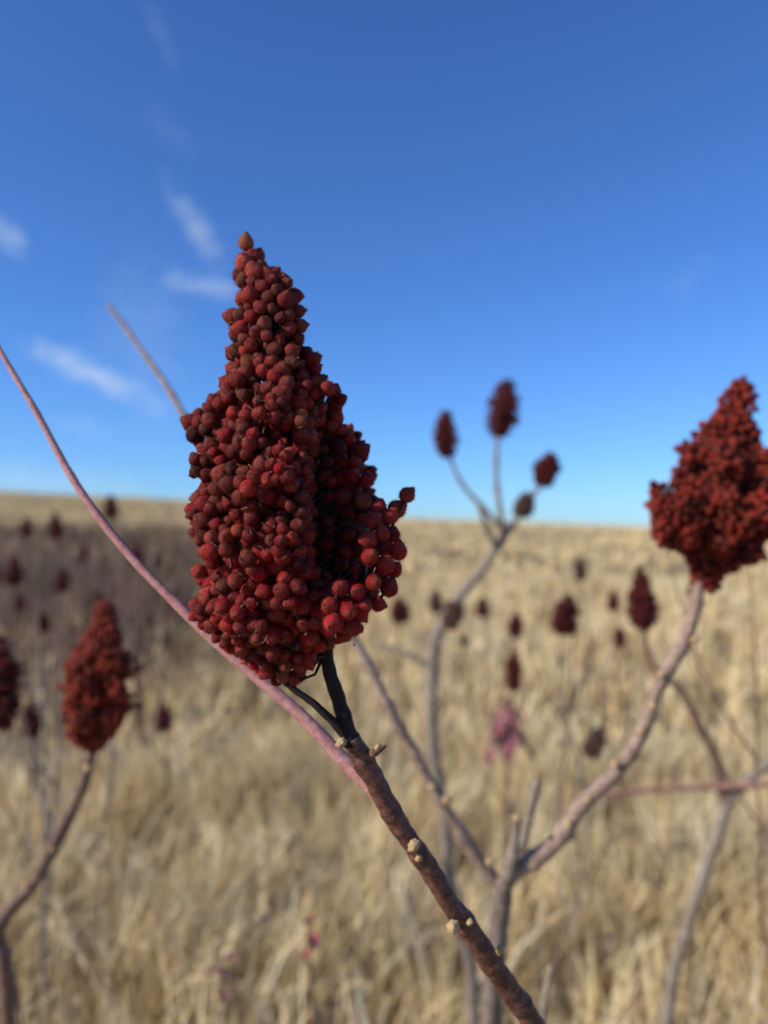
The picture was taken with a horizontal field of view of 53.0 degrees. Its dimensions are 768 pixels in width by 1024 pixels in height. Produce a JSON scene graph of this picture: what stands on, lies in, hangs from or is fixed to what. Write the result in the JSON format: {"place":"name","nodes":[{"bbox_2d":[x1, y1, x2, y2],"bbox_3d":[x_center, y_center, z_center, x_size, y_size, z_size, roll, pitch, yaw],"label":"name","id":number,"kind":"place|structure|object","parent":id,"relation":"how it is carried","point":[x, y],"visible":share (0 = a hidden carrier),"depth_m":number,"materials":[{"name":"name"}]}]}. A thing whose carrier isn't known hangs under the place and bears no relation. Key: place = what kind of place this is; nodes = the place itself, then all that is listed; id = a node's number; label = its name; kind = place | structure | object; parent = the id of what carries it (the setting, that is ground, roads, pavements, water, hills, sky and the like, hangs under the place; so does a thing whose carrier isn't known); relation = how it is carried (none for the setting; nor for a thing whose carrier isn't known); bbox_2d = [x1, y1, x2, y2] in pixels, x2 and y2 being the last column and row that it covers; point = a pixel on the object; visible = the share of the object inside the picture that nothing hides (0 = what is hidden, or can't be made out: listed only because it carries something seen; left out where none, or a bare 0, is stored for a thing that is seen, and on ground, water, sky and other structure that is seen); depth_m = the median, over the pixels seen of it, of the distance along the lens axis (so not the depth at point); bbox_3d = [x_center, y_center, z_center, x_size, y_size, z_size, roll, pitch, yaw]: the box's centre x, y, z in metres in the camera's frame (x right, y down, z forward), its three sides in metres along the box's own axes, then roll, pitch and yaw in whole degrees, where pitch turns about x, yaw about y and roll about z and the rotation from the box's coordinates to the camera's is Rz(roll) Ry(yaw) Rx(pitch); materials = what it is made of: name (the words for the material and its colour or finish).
{"place":"outdoors","nodes":[
{"label":"outdoors","id":0,"kind":"place"},
{"bbox_2d":[62,626,74,658],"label":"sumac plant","id":1,"kind":"object","parent":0,"point":[72,631],"visible":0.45,"depth_m":5.19,"materials":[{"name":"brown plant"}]},
{"bbox_2d":[0,490,767,1023],"bbox_3d":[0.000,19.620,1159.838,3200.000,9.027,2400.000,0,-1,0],"label":"ground","id":2,"kind":"structure","parent":0,"point":[530,556],"depth_m":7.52,"materials":[{"name":"plant"}]},
{"bbox_2d":[0,559,15,774],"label":"bare sapling","id":3,"kind":"object","parent":2,"relation":"on","point":[6,629],"visible":0.31,"depth_m":4.49,"materials":[{"name":"grey plant"}]},
{"bbox_2d":[0,634,25,1023],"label":"sumac plant","id":4,"kind":"object","parent":2,"relation":"on","point":[11,673],"visible":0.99,"depth_m":1.24,"materials":[{"name":"brown plant"}]},
{"bbox_2d":[0,516,34,701],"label":"sumac plant","id":5,"kind":"object","parent":2,"relation":"on","point":[26,530],"visible":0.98,"depth_m":5.21,"materials":[{"name":"brown plant"}]},
{"bbox_2d":[2,593,36,707],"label":"sumac plant","id":6,"kind":"object","parent":2,"relation":"on","point":[20,605],"visible":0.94,"depth_m":6.01,"materials":[{"name":"brown plant"}]},
{"bbox_2d":[0,700,44,908],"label":"sumac plant","id":7,"kind":"object","parent":2,"relation":"on","point":[31,718],"visible":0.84,"depth_m":2.60,"materials":[{"name":"brown plant"}]},
{"bbox_2d":[0,555,49,808],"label":"sumac plant","id":8,"kind":"object","parent":2,"relation":"on","point":[13,576],"visible":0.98,"depth_m":3.60,"materials":[{"name":"brown plant"}]},
{"bbox_2d":[9,600,48,1023],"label":"bare sapling","id":9,"kind":"object","parent":2,"relation":"on","point":[43,910],"visible":0.78,"depth_m":1.89,"materials":[{"name":"grey plant"}]},
{"bbox_2d":[27,512,64,738],"bbox_3d":[-1.946,0.797,4.411,0.239,1.591,0.149,0,-1,0],"label":"sumac plant","id":10,"kind":"object","parent":2,"relation":"on","point":[55,527],"visible":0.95,"depth_m":4.41,"materials":[{"name":"brown plant"}]},
{"bbox_2d":[31,590,62,797],"bbox_3d":[-1.749,1.000,3.981,0.171,1.197,0.034,0,-1,0],"label":"bare sapling","id":11,"kind":"object","parent":2,"relation":"on","point":[46,670],"visible":0.58,"depth_m":3.99,"materials":[{"name":"grey plant"}]},
{"bbox_2d":[18,636,82,961],"bbox_3d":[-0.988,0.925,2.283,0.216,1.114,0.022,0,-1,0],"label":"bare sapling","id":12,"kind":"object","parent":2,"relation":"on","point":[53,783],"visible":0.57,"depth_m":2.29,"materials":[{"name":"grey plant"}]},
{"bbox_2d":[32,611,73,798],"bbox_3d":[-1.324,0.973,3.244,0.294,1.124,0.105,0,-1,-22],"label":"sumac plant","id":13,"kind":"object","parent":2,"relation":"on","point":[44,619],"visible":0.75,"depth_m":3.20,"materials":[{"name":"grey plant"}]},
{"bbox_2d":[52,567,70,771],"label":"sumac plant","id":14,"kind":"object","parent":2,"relation":"on","point":[60,583],"visible":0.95,"depth_m":4.21,"materials":[{"name":"brown plant"}]},
{"bbox_2d":[0,599,142,1023],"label":"sumac plant","id":15,"kind":"object","parent":2,"relation":"on","point":[95,702],"visible":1,"depth_m":0.85,"materials":[{"name":"brown plant"}]},
{"bbox_2d":[57,566,87,752],"bbox_3d":[-2.020,0.963,4.983,0.199,1.232,0.041,0,-1,0],"label":"bare sapling","id":16,"kind":"object","parent":2,"relation":"on","point":[69,625],"visible":0.53,"depth_m":4.99,"materials":[{"name":"grey plant"}]},
{"bbox_2d":[68,620,95,807],"bbox_3d":[-1.365,1.026,3.581,0.222,1.058,0.032,0,-1,0],"label":"bare sapling","id":17,"kind":"object","parent":2,"relation":"on","point":[95,764],"visible":0.11,"depth_m":3.58,"materials":[{"name":"grey plant"}]},
{"bbox_2d":[74,545,104,633],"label":"sumac plant","id":18,"kind":"object","parent":2,"relation":"on","point":[83,552],"visible":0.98,"depth_m":8.02,"materials":[{"name":"brown plant"}]},
{"bbox_2d":[69,587,122,630],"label":"sumac plant","id":19,"kind":"object","parent":2,"relation":"on","point":[97,596],"visible":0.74,"depth_m":6.50,"materials":[{"name":"brown plant"}]},
{"bbox_2d":[79,495,120,616],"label":"sumac plant","id":20,"kind":"object","parent":2,"relation":"on","point":[110,509],"visible":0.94,"depth_m":4.60,"materials":[{"name":"brown plant"}]},
{"bbox_2d":[90,600,134,869],"bbox_3d":[-1.130,0.939,3.184,0.192,1.153,0.027,0,-1,0],"label":"bare sapling","id":21,"kind":"object","parent":2,"relation":"on","point":[110,776],"visible":0.28,"depth_m":3.17,"materials":[{"name":"grey plant"}]},
{"bbox_2d":[123,543,146,750],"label":"sumac plant","id":22,"kind":"object","parent":2,"relation":"on","point":[136,550],"visible":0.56,"depth_m":4.66,"materials":[{"name":"brown plant"}]},
{"bbox_2d":[122,564,152,757],"bbox_3d":[-1.571,0.962,4.782,0.260,1.279,0.039,0,-1,0],"label":"bare sapling","id":23,"kind":"object","parent":2,"relation":"on","point":[135,685],"visible":0.58,"depth_m":4.78,"materials":[{"name":"grey plant"}]},
{"bbox_2d":[136,690,174,832],"bbox_3d":[-1.007,1.156,3.433,0.195,0.711,0.096,-1,-1,36],"label":"sumac plant","id":24,"kind":"object","parent":2,"relation":"on","point":[164,721],"visible":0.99,"depth_m":3.40,"materials":[{"name":"brown plant"}]},
{"bbox_2d":[0,512,315,725],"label":"brush thicket","id":25,"kind":"object","parent":2,"relation":"on","point":[44,578],"visible":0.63,"depth_m":12.31,"materials":[{"name":"brown plant"}]},
{"bbox_2d":[143,551,173,657],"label":"sumac plant","id":26,"kind":"object","parent":2,"relation":"on","point":[157,562],"visible":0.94,"depth_m":8.49,"materials":[{"name":"brown plant"}]},
{"bbox_2d":[139,611,184,692],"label":"sumac plant","id":27,"kind":"object","parent":2,"relation":"on","point":[150,620],"visible":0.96,"depth_m":5.86,"materials":[{"name":"brown plant"}]},
{"bbox_2d":[147,590,183,754],"bbox_3d":[-1.247,1.015,4.381,0.214,1.146,0.038,0,-1,0],"label":"bare sapling","id":28,"kind":"object","parent":2,"relation":"on","point":[164,673],"visible":0.78,"depth_m":4.38,"materials":[{"name":"grey plant"}]},
{"bbox_2d":[207,952,233,1023],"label":"sumac seedling","id":29,"kind":"object","parent":2,"relation":"on","point":[224,976],"visible":1,"depth_m":1.20,"materials":[{"name":"pink plant"}]},
{"bbox_2d":[0,231,545,1023],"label":"sumac plant","id":30,"kind":"object","parent":2,"relation":"on","point":[288,511],"visible":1,"depth_m":0.29,"materials":[{"name":"brown plant"}]},
{"bbox_2d":[301,914,318,1023],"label":"sumac seedling","id":31,"kind":"object","parent":2,"relation":"on","point":[314,940],"visible":1,"depth_m":1.22,"materials":[{"name":"pink plant"}]},
{"bbox_2d":[376,596,411,788],"bbox_3d":[0.060,0.945,3.606,0.122,1.105,0.168,1,-2,-42],"label":"sumac plant","id":32,"kind":"object","parent":2,"relation":"on","point":[400,610],"visible":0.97,"depth_m":3.60,"materials":[{"name":"brown plant"}]},
{"bbox_2d":[109,302,767,1023],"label":"sumac plant","id":33,"kind":"object","parent":2,"relation":"on","point":[709,518],"visible":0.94,"depth_m":0.63,"materials":[{"name":"red plant"}]},
{"bbox_2d":[427,589,452,735],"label":"sumac plant","id":34,"kind":"object","parent":2,"relation":"on","point":[435,604],"visible":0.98,"depth_m":4.30,"materials":[{"name":"brown plant"}]},
{"bbox_2d":[442,634,471,715],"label":"sumac plant","id":35,"kind":"object","parent":2,"relation":"on","point":[464,639],"visible":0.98,"depth_m":5.58,"materials":[{"name":"brown plant"}]},
{"bbox_2d":[377,378,561,1023],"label":"sumac plant","id":36,"kind":"object","parent":2,"relation":"on","point":[502,419],"visible":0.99,"depth_m":1.49,"materials":[{"name":"grey plant"}]},
{"bbox_2d":[440,650,535,913],"bbox_3d":[0.368,1.003,2.635,0.273,1.075,0.286,0,-1,-16],"label":"sumac plant","id":37,"kind":"object","parent":2,"relation":"on","point":[505,730],"visible":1,"depth_m":2.59,"materials":[{"name":"pink plant"}]},
{"bbox_2d":[474,596,511,733],"bbox_3d":[0.688,1.002,4.646,0.280,1.003,0.251,0,-1,14],"label":"sumac plant","id":38,"kind":"object","parent":2,"relation":"on","point":[482,608],"visible":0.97,"depth_m":4.62,"materials":[{"name":"brown plant"}]},
{"bbox_2d":[506,611,530,715],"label":"sumac plant","id":39,"kind":"object","parent":2,"relation":"on","point":[515,624],"visible":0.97,"depth_m":3.89,"materials":[{"name":"brown plant"}]},
{"bbox_2d":[541,593,591,916],"bbox_3d":[0.667,0.917,2.696,0.192,1.267,0.134,0,-1,-13],"label":"sumac plant","id":40,"kind":"object","parent":2,"relation":"on","point":[564,619],"visible":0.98,"depth_m":2.69,"materials":[{"name":"grey plant"}]},
{"bbox_2d":[536,599,598,876],"bbox_3d":[0.715,0.945,2.983,0.245,1.211,0.024,0,-1,-2],"label":"bare sapling","id":41,"kind":"object","parent":2,"relation":"on","point":[570,700],"visible":0.69,"depth_m":2.99,"materials":[{"name":"brown plant"}]},
{"bbox_2d":[539,724,610,1001],"bbox_3d":[0.550,1.075,2.282,0.267,0.939,0.158,-1,-1,33],"label":"sumac plant","id":42,"kind":"object","parent":2,"relation":"on","point":[595,741],"visible":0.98,"depth_m":2.22,"materials":[{"name":"grey plant"}]},
{"bbox_2d":[573,556,597,724],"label":"sumac plant","id":43,"kind":"object","parent":2,"relation":"on","point":[580,575],"visible":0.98,"depth_m":5.50,"materials":[{"name":"brown plant"}]},
{"bbox_2d":[584,626,627,744],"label":"sumac plant","id":44,"kind":"object","parent":2,"relation":"on","point":[620,636],"visible":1,"depth_m":4.21,"materials":[{"name":"brown plant"}]},
{"bbox_2d":[599,590,636,724],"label":"sumac plant","id":45,"kind":"object","parent":2,"relation":"on","point":[612,603],"visible":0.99,"depth_m":4.60,"materials":[{"name":"brown plant"}]},
{"bbox_2d":[671,584,694,664],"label":"sumac plant","id":46,"kind":"object","parent":2,"relation":"on","point":[689,590],"visible":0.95,"depth_m":8.01,"materials":[{"name":"brown plant"}]},
{"bbox_2d":[607,564,767,1023],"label":"sumac plant","id":47,"kind":"object","parent":2,"relation":"on","point":[642,612],"visible":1,"depth_m":1.40,"materials":[{"name":"grey plant"}]},
{"bbox_2d":[666,549,767,983],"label":"bare sapling","id":48,"kind":"object","parent":2,"relation":"on","point":[759,823],"visible":0.9,"depth_m":1.09,"materials":[{"name":"brown plant"}]},
{"bbox_2d":[0,0,767,526],"label":"sky","id":49,"kind":"structure","parent":0,"point":[566,201],"materials":[{"name":"blue"}]}
]}

